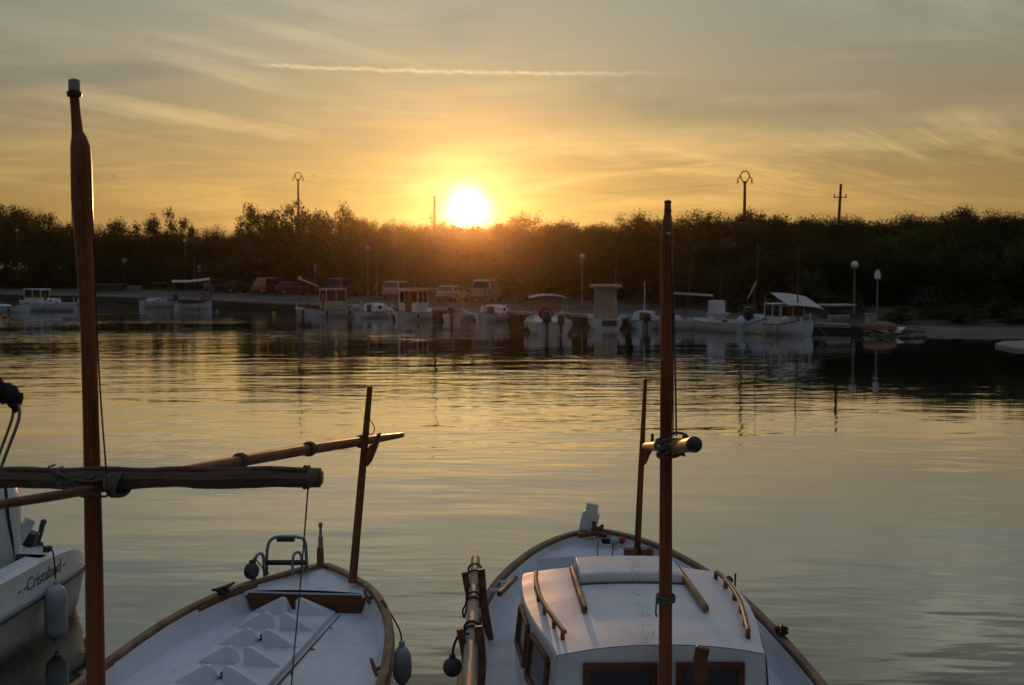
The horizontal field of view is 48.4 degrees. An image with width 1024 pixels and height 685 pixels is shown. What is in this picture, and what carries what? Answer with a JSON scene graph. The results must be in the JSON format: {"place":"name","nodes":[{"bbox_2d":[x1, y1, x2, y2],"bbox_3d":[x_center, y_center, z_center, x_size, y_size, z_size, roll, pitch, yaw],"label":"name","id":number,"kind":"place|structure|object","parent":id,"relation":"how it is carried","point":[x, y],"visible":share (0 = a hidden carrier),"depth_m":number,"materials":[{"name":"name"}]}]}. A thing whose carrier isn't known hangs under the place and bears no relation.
{"place":"outdoors","nodes":[
{"label":"outdoors","id":0,"kind":"place"},
{"bbox_2d":[0,289,838,322],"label":"pavement","id":1,"kind":"structure","parent":0,"point":[459,303],"depth_m":103.58,"materials":[{"name":"grey concrete"}]},
{"bbox_2d":[96,284,126,291],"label":"stone hut","id":2,"kind":"object","parent":1,"relation":"on","point":[108,288],"visible":0.74,"depth_m":165.29,"materials":[{"name":"concrete"}]},
{"bbox_2d":[127,285,140,290],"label":"wall","id":3,"kind":"structure","parent":1,"relation":"on","point":[133,288],"depth_m":166.61,"materials":[{"name":"concrete"}]},
{"bbox_2d":[203,279,225,291],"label":"parked car","id":4,"kind":"object","parent":1,"relation":"on","point":[216,284],"visible":0.5,"depth_m":148.16,"materials":[{"name":"grey paint"}]},
{"bbox_2d":[224,281,251,292],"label":"parked car","id":5,"kind":"object","parent":1,"relation":"on","point":[232,285],"visible":0.61,"depth_m":144.07,"materials":[{"name":"paint"}]},
{"bbox_2d":[250,277,277,293],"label":"parked van","id":6,"kind":"object","parent":1,"relation":"on","point":[262,284],"visible":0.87,"depth_m":135.05,"materials":[{"name":"red paint"}]},
{"bbox_2d":[275,282,308,294],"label":"parked car","id":7,"kind":"object","parent":1,"relation":"on","point":[283,288],"visible":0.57,"depth_m":130.66,"materials":[{"name":"red paint"}]},
{"bbox_2d":[314,263,315,296],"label":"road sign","id":8,"kind":"object","parent":1,"relation":"on","point":[315,277],"visible":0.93,"depth_m":122.25,"materials":[{"name":"grey metal"}]},
{"bbox_2d":[327,278,361,296],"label":"parked van","id":9,"kind":"object","parent":1,"relation":"on","point":[351,285],"visible":0.53,"depth_m":117.95,"materials":[{"name":"grey paint"}]},
{"bbox_2d":[376,261,376,298],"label":"bare post","id":10,"kind":"object","parent":1,"relation":"on","point":[376,279],"visible":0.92,"depth_m":112.68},
{"bbox_2d":[382,281,411,298],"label":"parked car","id":11,"kind":"object","parent":1,"relation":"on","point":[389,288],"visible":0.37,"depth_m":108.82,"materials":[{"name":"white paint"}]},
{"bbox_2d":[436,285,469,301],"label":"parked car","id":12,"kind":"object","parent":1,"relation":"on","point":[450,293],"visible":1,"depth_m":99.73,"materials":[{"name":"white paint"}]},
{"bbox_2d":[471,279,502,301],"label":"parked van","id":13,"kind":"object","parent":1,"relation":"on","point":[481,289],"visible":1,"depth_m":98.09,"materials":[{"name":"white paint"}]},
{"bbox_2d":[580,254,584,305],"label":"street lamp","id":14,"kind":"object","parent":1,"relation":"on","point":[582,256],"visible":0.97,"depth_m":91.74,"materials":[{"name":"metal"}]},
{"bbox_2d":[0,299,1023,684],"bbox_3d":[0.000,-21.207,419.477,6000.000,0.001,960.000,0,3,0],"label":"water","id":15,"kind":"structure","parent":0,"point":[846,507],"depth_m":20.17,"materials":[{"name":"grey liquid"}]},
{"bbox_2d":[0,288,43,312],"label":"moored boat","id":16,"kind":"object","parent":15,"relation":"on","point":[19,308],"visible":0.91,"depth_m":102.38,"materials":[{"name":"white paint"}]},
{"bbox_2d":[0,377,84,665],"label":"motor boat","id":17,"kind":"object","parent":15,"relation":"on","point":[32,567],"visible":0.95,"depth_m":10.14,"materials":[{"name":"white plastic"}]},
{"bbox_2d":[44,579,67,643],"bbox_3d":[-4.051,2.393,10.110,0.196,0.580,0.196,0,3,0],"label":"boat fender","id":18,"kind":"object","parent":17,"relation":"hanging from","point":[56,614],"visible":1,"depth_m":10.04,"materials":[{"name":"white plastic"}]},
{"bbox_2d":[12,289,78,310],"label":"moored boat","id":19,"kind":"object","parent":15,"relation":"on","point":[41,298],"visible":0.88,"depth_m":106.73,"materials":[{"name":"white paint"}]},
{"bbox_2d":[124,282,178,307],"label":"moored boat","id":20,"kind":"object","parent":15,"relation":"on","point":[154,302],"visible":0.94,"depth_m":118.56,"materials":[{"name":"silver metal"}]},
{"bbox_2d":[0,78,403,684],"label":"open boat","id":21,"kind":"object","parent":15,"relation":"on","point":[320,622],"visible":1,"depth_m":7.66,"materials":[{"name":"white wood"}]},
{"bbox_2d":[244,560,258,579],"bbox_3d":[-2.088,1.821,9.122,0.122,0.160,0.120,0,3,0],"label":"ball fender","id":22,"kind":"object","parent":21,"relation":"hanging from","point":[251,569],"visible":1,"depth_m":9.08,"materials":[{"name":"black rubber"}]},
{"bbox_2d":[393,640,411,684],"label":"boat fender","id":23,"kind":"object","parent":21,"relation":"hanging from","point":[402,667],"visible":0.95,"depth_m":8.12,"materials":[{"name":"grey rubber"}]},
{"bbox_2d":[172,278,231,309],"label":"moored boat","id":24,"kind":"object","parent":15,"relation":"on","point":[206,305],"visible":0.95,"depth_m":111.68,"materials":[{"name":"silver metal"}]},
{"bbox_2d":[292,276,318,314],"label":"moored boat","id":25,"kind":"object","parent":15,"relation":"on","point":[298,310],"visible":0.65,"depth_m":97.23,"materials":[{"name":"white paint"}]},
{"bbox_2d":[311,269,361,316],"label":"moored boat","id":26,"kind":"object","parent":15,"relation":"on","point":[332,303],"visible":0.88,"depth_m":92.06,"materials":[{"name":"white paint"}]},
{"bbox_2d":[354,283,398,317],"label":"moored boat","id":27,"kind":"object","parent":15,"relation":"on","point":[375,310],"visible":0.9,"depth_m":90.02,"materials":[{"name":"white paint"}]},
{"bbox_2d":[392,288,439,320],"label":"moored boat","id":28,"kind":"object","parent":15,"relation":"on","point":[413,306],"visible":0.98,"depth_m":84.60,"materials":[{"name":"white wood"}]},
{"bbox_2d":[443,305,474,320],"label":"moored boat","id":29,"kind":"object","parent":15,"relation":"on","point":[459,315],"visible":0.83,"depth_m":83.00,"materials":[{"name":"white paint"}]},
{"bbox_2d":[473,300,510,322],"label":"moored boat","id":30,"kind":"object","parent":15,"relation":"on","point":[491,313],"visible":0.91,"depth_m":81.88,"materials":[{"name":"white paint"}]},
{"bbox_2d":[524,294,571,335],"bbox_3d":[2.033,-1.600,66.722,2.800,2.510,7.748,0,3,-4],"label":"moored boat","id":31,"kind":"object","parent":15,"relation":"on","point":[545,321],"visible":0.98,"depth_m":63.43,"materials":[{"name":"silver metal"}]},
{"bbox_2d":[587,259,625,329],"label":"moored boat","id":32,"kind":"object","parent":15,"relation":"on","point":[604,316],"visible":0.97,"depth_m":70.73,"materials":[{"name":"white plastic"}]},
{"bbox_2d":[451,200,827,684],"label":"cabin boat","id":33,"kind":"object","parent":15,"relation":"on","point":[582,605],"visible":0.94,"depth_m":6.82,"materials":[{"name":"white wood"}]},
{"bbox_2d":[443,654,461,676],"bbox_3d":[-0.351,1.906,6.723,0.116,0.138,0.116,0,3,0],"label":"ball fender","id":34,"kind":"object","parent":33,"relation":"hanging from","point":[452,665],"visible":1,"depth_m":6.68,"materials":[{"name":"black rubber"}]},
{"bbox_2d":[461,555,481,684],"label":"spare pole","id":35,"kind":"object","parent":33,"relation":"attached to","point":[473,603],"visible":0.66,"depth_m":6.98,"materials":[{"name":"wood"}]},
{"bbox_2d":[610,537,625,544],"bbox_3d":[0.890,1.668,9.563,0.144,0.068,0.065,-2,4,-29],"label":"mooring float","id":36,"kind":"object","parent":33,"relation":"on","point":[617,541],"visible":1,"depth_m":9.54,"materials":[{"name":"white plastic"}]},
{"bbox_2d":[627,281,657,329],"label":"moored boat","id":37,"kind":"object","parent":15,"relation":"on","point":[639,320],"visible":0.74,"depth_m":70.11,"materials":[{"name":"white wood"}]},
{"bbox_2d":[623,255,712,329],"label":"moored boat","id":38,"kind":"object","parent":15,"relation":"on","point":[684,324],"visible":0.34,"depth_m":69.89,"materials":[{"name":"white wood"}]},
{"bbox_2d":[694,278,753,332],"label":"moored boat","id":39,"kind":"object","parent":15,"relation":"on","point":[716,321],"visible":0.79,"depth_m":67.40,"materials":[{"name":"white plastic"}]},
{"bbox_2d":[733,243,781,335],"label":"moored boat","id":40,"kind":"object","parent":15,"relation":"on","point":[754,325],"visible":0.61,"depth_m":65.42,"materials":[{"name":"white wood"}]},
{"bbox_2d":[762,247,827,337],"bbox_3d":[15.912,-2.719,63.245,2.557,5.150,6.695,-1,4,-20],"label":"moored boat","id":41,"kind":"object","parent":15,"relation":"on","point":[786,317],"visible":0.86,"depth_m":63.38,"materials":[{"name":"silver metal"}]},
{"bbox_2d":[859,330,872,333],"bbox_3d":[20.187,-0.511,64.984,0.739,0.370,0.653,3,4,37],"label":"boulder","id":42,"kind":"object","parent":15,"relation":"in","point":[867,332],"visible":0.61,"depth_m":64.81,"materials":[{"name":"stone"}]},
{"bbox_2d":[868,333,881,335],"bbox_3d":[20.076,-0.368,62.813,0.778,0.334,0.489,0,3,0],"label":"boulder","id":43,"kind":"object","parent":15,"relation":"in","point":[875,334],"visible":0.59,"depth_m":62.65,"materials":[{"name":"stone"}]},
{"bbox_2d":[879,333,896,336],"bbox_3d":[20.408,-0.338,61.771,0.917,0.366,0.695,2,4,24],"label":"boulder","id":44,"kind":"object","parent":15,"relation":"in","point":[889,335],"visible":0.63,"depth_m":61.53,"materials":[{"name":"stone"}]},
{"bbox_2d":[898,335,914,338],"bbox_3d":[20.873,-0.234,60.239,0.764,0.349,0.617,-2,4,-28],"label":"boulder","id":45,"kind":"object","parent":15,"relation":"in","point":[906,337],"visible":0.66,"depth_m":60.06,"materials":[{"name":"stone"}]},
{"bbox_2d":[915,335,927,337],"bbox_3d":[21.827,-0.258,60.731,0.738,0.320,0.490,0,3,0],"label":"boulder","id":46,"kind":"object","parent":15,"relation":"in","point":[920,336],"visible":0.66,"depth_m":60.55,"materials":[{"name":"stone"}]},
{"bbox_2d":[995,340,1023,350],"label":"slipway","id":47,"kind":"structure","parent":15,"relation":"on","point":[1018,345],"depth_m":52.92,"materials":[{"name":"concrete"}]},
{"bbox_2d":[0,281,1023,333],"bbox_3d":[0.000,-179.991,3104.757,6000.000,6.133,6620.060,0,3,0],"label":"ground","id":48,"kind":"structure","parent":0,"point":[553,303],"depth_m":87.92,"materials":[{"name":"grey concrete"}]},
{"bbox_2d":[0,204,36,285],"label":"oak tree","id":49,"kind":"object","parent":48,"relation":"on","point":[15,214],"visible":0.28,"depth_m":203.35,"materials":[{"name":"green plant"}]},
{"bbox_2d":[2,211,59,286],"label":"oak tree","id":50,"kind":"object","parent":48,"relation":"on","point":[45,222],"visible":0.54,"depth_m":197.24,"materials":[{"name":"green plant"}]},
{"bbox_2d":[7,263,74,288],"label":"shrub","id":51,"kind":"object","parent":48,"relation":"on","point":[35,277],"visible":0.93,"depth_m":182.98,"materials":[{"name":"green plant"}]},
{"bbox_2d":[37,220,75,286],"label":"oak tree","id":52,"kind":"object","parent":48,"relation":"on","point":[62,236],"visible":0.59,"depth_m":196.98,"materials":[{"name":"green plant"}]},
{"bbox_2d":[94,216,146,285],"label":"oak tree","id":53,"kind":"object","parent":48,"relation":"on","point":[104,243],"visible":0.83,"depth_m":185.06,"materials":[{"name":"green plant"}]},
{"bbox_2d":[141,206,198,287],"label":"oak tree","id":54,"kind":"object","parent":48,"relation":"on","point":[171,242],"visible":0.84,"depth_m":177.18,"materials":[{"name":"green plant"}]},
{"bbox_2d":[182,222,199,288],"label":"cypress tree","id":55,"kind":"object","parent":48,"relation":"on","point":[190,232],"visible":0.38,"depth_m":170.49,"materials":[{"name":"green plant"}]},
{"bbox_2d":[195,232,229,278],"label":"oak tree","id":56,"kind":"object","parent":48,"relation":"on","point":[219,251],"visible":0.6,"depth_m":166.49,"materials":[{"name":"green plant"}]},
{"bbox_2d":[219,233,262,292],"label":"olive tree","id":57,"kind":"object","parent":48,"relation":"on","point":[246,245],"visible":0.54,"depth_m":146.84,"materials":[{"name":"green plant"}]},
{"bbox_2d":[234,201,291,258],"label":"pine tree","id":58,"kind":"object","parent":48,"relation":"on","point":[253,218],"visible":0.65,"depth_m":158.55,"materials":[{"name":"green plant"}]},
{"bbox_2d":[261,197,333,259],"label":"pine tree","id":59,"kind":"object","parent":48,"relation":"on","point":[297,230],"visible":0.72,"depth_m":150.77,"materials":[{"name":"green plant"}]},
{"bbox_2d":[293,172,303,212],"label":"power pole","id":60,"kind":"object","parent":48,"relation":"on","point":[298,187],"visible":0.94,"depth_m":182.96,"materials":[{"name":"grey metal"}]},
{"bbox_2d":[304,200,368,253],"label":"pine tree","id":61,"kind":"object","parent":48,"relation":"on","point":[319,232],"visible":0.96,"depth_m":142.09,"materials":[{"name":"green plant"}]},
{"bbox_2d":[366,246,368,296],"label":"street lamp","id":62,"kind":"object","parent":48,"relation":"on","point":[367,248],"visible":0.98,"depth_m":118.52,"materials":[{"name":"metal"}]},
{"bbox_2d":[362,221,380,252],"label":"olive tree","id":63,"kind":"object","parent":48,"relation":"on","point":[375,231],"visible":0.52,"depth_m":134.96,"materials":[{"name":"green plant"}]},
{"bbox_2d":[387,217,408,266],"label":"olive tree","id":64,"kind":"object","parent":48,"relation":"on","point":[396,238],"visible":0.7,"depth_m":132.87,"materials":[{"name":"green plant"}]},
{"bbox_2d":[0,295,850,332],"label":"quay wall","id":65,"kind":"structure","parent":48,"relation":"on","point":[512,317],"depth_m":110.38,"materials":[{"name":"concrete"}]},
{"bbox_2d":[0,293,850,327],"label":"quay edge","id":66,"kind":"object","parent":65,"relation":"attached to","point":[840,325],"visible":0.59,"depth_m":102.51,"materials":[{"name":"concrete"}]},
{"bbox_2d":[414,211,444,292],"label":"oak tree","id":67,"kind":"object","parent":48,"relation":"on","point":[428,230],"visible":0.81,"depth_m":128.35,"materials":[{"name":"green plant"}]},
{"bbox_2d":[433,196,435,239],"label":"power pole","id":68,"kind":"object","parent":48,"relation":"on","point":[434,208],"visible":0.52,"depth_m":153.74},
{"bbox_2d":[446,224,491,282],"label":"oak tree","id":69,"kind":"object","parent":48,"relation":"on","point":[456,233],"visible":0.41,"depth_m":121.11,"materials":[{"name":"green plant"}]},
{"bbox_2d":[483,219,535,292],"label":"oak tree","id":70,"kind":"object","parent":48,"relation":"on","point":[509,237],"visible":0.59,"depth_m":115.57,"materials":[{"name":"green plant"}]},
{"bbox_2d":[0,202,1023,312],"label":"wood","id":71,"kind":"object","parent":48,"relation":"on","point":[814,241],"visible":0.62,"depth_m":106.08,"materials":[{"name":"green plant"}]},
{"bbox_2d":[510,230,575,297],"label":"oak tree","id":72,"kind":"object","parent":48,"relation":"on","point":[543,246],"visible":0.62,"depth_m":106.80,"materials":[{"name":"green plant"}]},
{"bbox_2d":[567,241,621,297],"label":"oak tree","id":73,"kind":"object","parent":48,"relation":"on","point":[587,254],"visible":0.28,"depth_m":104.19,"materials":[{"name":"green plant"}]},
{"bbox_2d":[617,211,661,292],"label":"oak tree","id":74,"kind":"object","parent":48,"relation":"on","point":[642,223],"visible":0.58,"depth_m":111.51,"materials":[{"name":"green plant"}]},
{"bbox_2d":[683,210,730,248],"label":"oak tree","id":75,"kind":"object","parent":48,"relation":"on","point":[709,217],"visible":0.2,"depth_m":109.85,"materials":[{"name":"green plant"}]},
{"bbox_2d":[677,236,761,300],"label":"olive tree","id":76,"kind":"object","parent":48,"relation":"on","point":[725,247],"visible":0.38,"depth_m":91.50,"materials":[{"name":"green plant"}]},
{"bbox_2d":[737,170,752,217],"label":"power pole","id":77,"kind":"object","parent":48,"relation":"on","point":[744,196],"visible":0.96,"depth_m":126.86,"materials":[{"name":"grey metal"}]},
{"bbox_2d":[748,214,791,241],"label":"oak tree","id":78,"kind":"object","parent":48,"relation":"on","point":[777,222],"visible":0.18,"depth_m":107.16,"materials":[{"name":"green plant"}]},
{"bbox_2d":[782,268,827,311],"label":"olive tree","id":79,"kind":"object","parent":48,"relation":"on","point":[803,289],"visible":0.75,"depth_m":78.69,"materials":[{"name":"green plant"}]},
{"bbox_2d":[827,315,836,321],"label":"stone block","id":80,"kind":"structure","parent":48,"relation":"on","point":[831,317],"depth_m":70.03,"materials":[{"name":"concrete"}]},
{"bbox_2d":[817,304,855,317],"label":"stone hut","id":81,"kind":"object","parent":48,"relation":"on","point":[824,312],"visible":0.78,"depth_m":72.87,"materials":[{"name":"grey stone"}]},
{"bbox_2d":[830,308,837,313],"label":"window","id":82,"kind":"structure","parent":81,"relation":"in","point":[832,310],"depth_m":72.79,"materials":[{"name":"black glass"}]},
{"bbox_2d":[840,308,850,316],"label":"door","id":83,"kind":"structure","parent":81,"relation":"in","point":[845,311],"depth_m":72.88,"materials":[{"name":"brown wood"}]},
{"bbox_2d":[833,184,846,221],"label":"power pole","id":84,"kind":"object","parent":48,"relation":"on","point":[839,202],"visible":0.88,"depth_m":129.06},
{"bbox_2d":[836,315,844,321],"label":"stone block","id":85,"kind":"structure","parent":48,"relation":"on","point":[840,318],"depth_m":70.65,"materials":[{"name":"concrete"}]},
{"bbox_2d":[820,291,874,312],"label":"shrub","id":86,"kind":"object","parent":48,"relation":"on","point":[831,298],"visible":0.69,"depth_m":75.81,"materials":[{"name":"green plant"}]},
{"bbox_2d":[844,315,850,321],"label":"stone block","id":87,"kind":"structure","parent":48,"relation":"on","point":[847,318],"depth_m":70.85,"materials":[{"name":"concrete"}]},
{"bbox_2d":[851,261,858,314],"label":"street lamp","id":88,"kind":"object","parent":48,"relation":"on","point":[854,265],"visible":0.98,"depth_m":74.30,"materials":[{"name":"metal"}]},
{"bbox_2d":[826,239,899,296],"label":"oak tree","id":89,"kind":"object","parent":48,"relation":"on","point":[845,247],"visible":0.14,"depth_m":87.47,"materials":[{"name":"green plant"}]},
{"bbox_2d":[864,313,876,322],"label":"service box","id":90,"kind":"object","parent":48,"relation":"on","point":[869,317],"visible":0.77,"depth_m":69.00,"materials":[{"name":"concrete"}]},
{"bbox_2d":[874,269,880,320],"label":"street lamp","id":91,"kind":"object","parent":48,"relation":"on","point":[877,276],"visible":0.89,"depth_m":69.53,"materials":[{"name":"white metal"}]},
{"bbox_2d":[878,307,923,322],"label":"shrub","id":92,"kind":"object","parent":48,"relation":"on","point":[893,315],"visible":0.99,"depth_m":70.08,"materials":[{"name":"green plant"}]},
{"bbox_2d":[873,221,974,263],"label":"oak tree","id":93,"kind":"object","parent":48,"relation":"on","point":[915,234],"visible":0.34,"depth_m":89.57,"materials":[{"name":"green plant"}]},
{"bbox_2d":[888,299,983,316],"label":"shrub","id":94,"kind":"object","parent":48,"relation":"on","point":[927,312],"visible":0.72,"depth_m":72.34,"materials":[{"name":"green plant"}]},
{"bbox_2d":[916,285,962,296],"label":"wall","id":95,"kind":"structure","parent":48,"relation":"on","point":[924,293],"depth_m":86.25,"materials":[{"name":"stone"}]},
{"bbox_2d":[927,309,988,322],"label":"shrub","id":96,"kind":"object","parent":48,"relation":"on","point":[958,316],"visible":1,"depth_m":68.34,"materials":[{"name":"green plant"}]},
{"bbox_2d":[959,303,1023,317],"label":"shrub","id":97,"kind":"object","parent":48,"relation":"on","point":[996,309],"visible":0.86,"depth_m":70.55,"materials":[{"name":"green plant"}]},
{"bbox_2d":[985,311,1023,323],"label":"shrub","id":98,"kind":"object","parent":48,"relation":"on","point":[1016,319],"visible":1,"depth_m":67.86,"materials":[{"name":"green plant"}]},
{"bbox_2d":[0,0,1023,268],"label":"sky","id":99,"kind":"structure","parent":0,"point":[470,105],"materials":[{"name":"orange"}]},
{"bbox_2d":[856,323,1023,336],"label":"beach","id":100,"kind":"structure","parent":0,"point":[983,331],"depth_m":64.22,"materials":[{"name":"grey concrete"}]},
{"bbox_2d":[862,321,897,329],"bbox_3d":[20.533,-0.970,63.481,2.000,0.490,1.000,0,3,-4],"label":"rowing boat","id":101,"kind":"object","parent":100,"relation":"on","point":[880,325],"visible":1,"depth_m":63.15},
{"bbox_2d":[888,326,906,332],"bbox_3d":[21.819,-0.744,64.149,1.700,0.360,0.800,-2,4,-30],"label":"rowing boat","id":102,"kind":"object","parent":100,"relation":"on","point":[899,329],"visible":0.51,"depth_m":63.70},
{"bbox_2d":[902,327,925,332],"bbox_3d":[22.466,-0.701,63.587,1.300,0.340,0.800,1,3,10],"label":"rowing boat","id":103,"kind":"object","parent":100,"relation":"on","point":[913,330],"visible":1,"depth_m":63.37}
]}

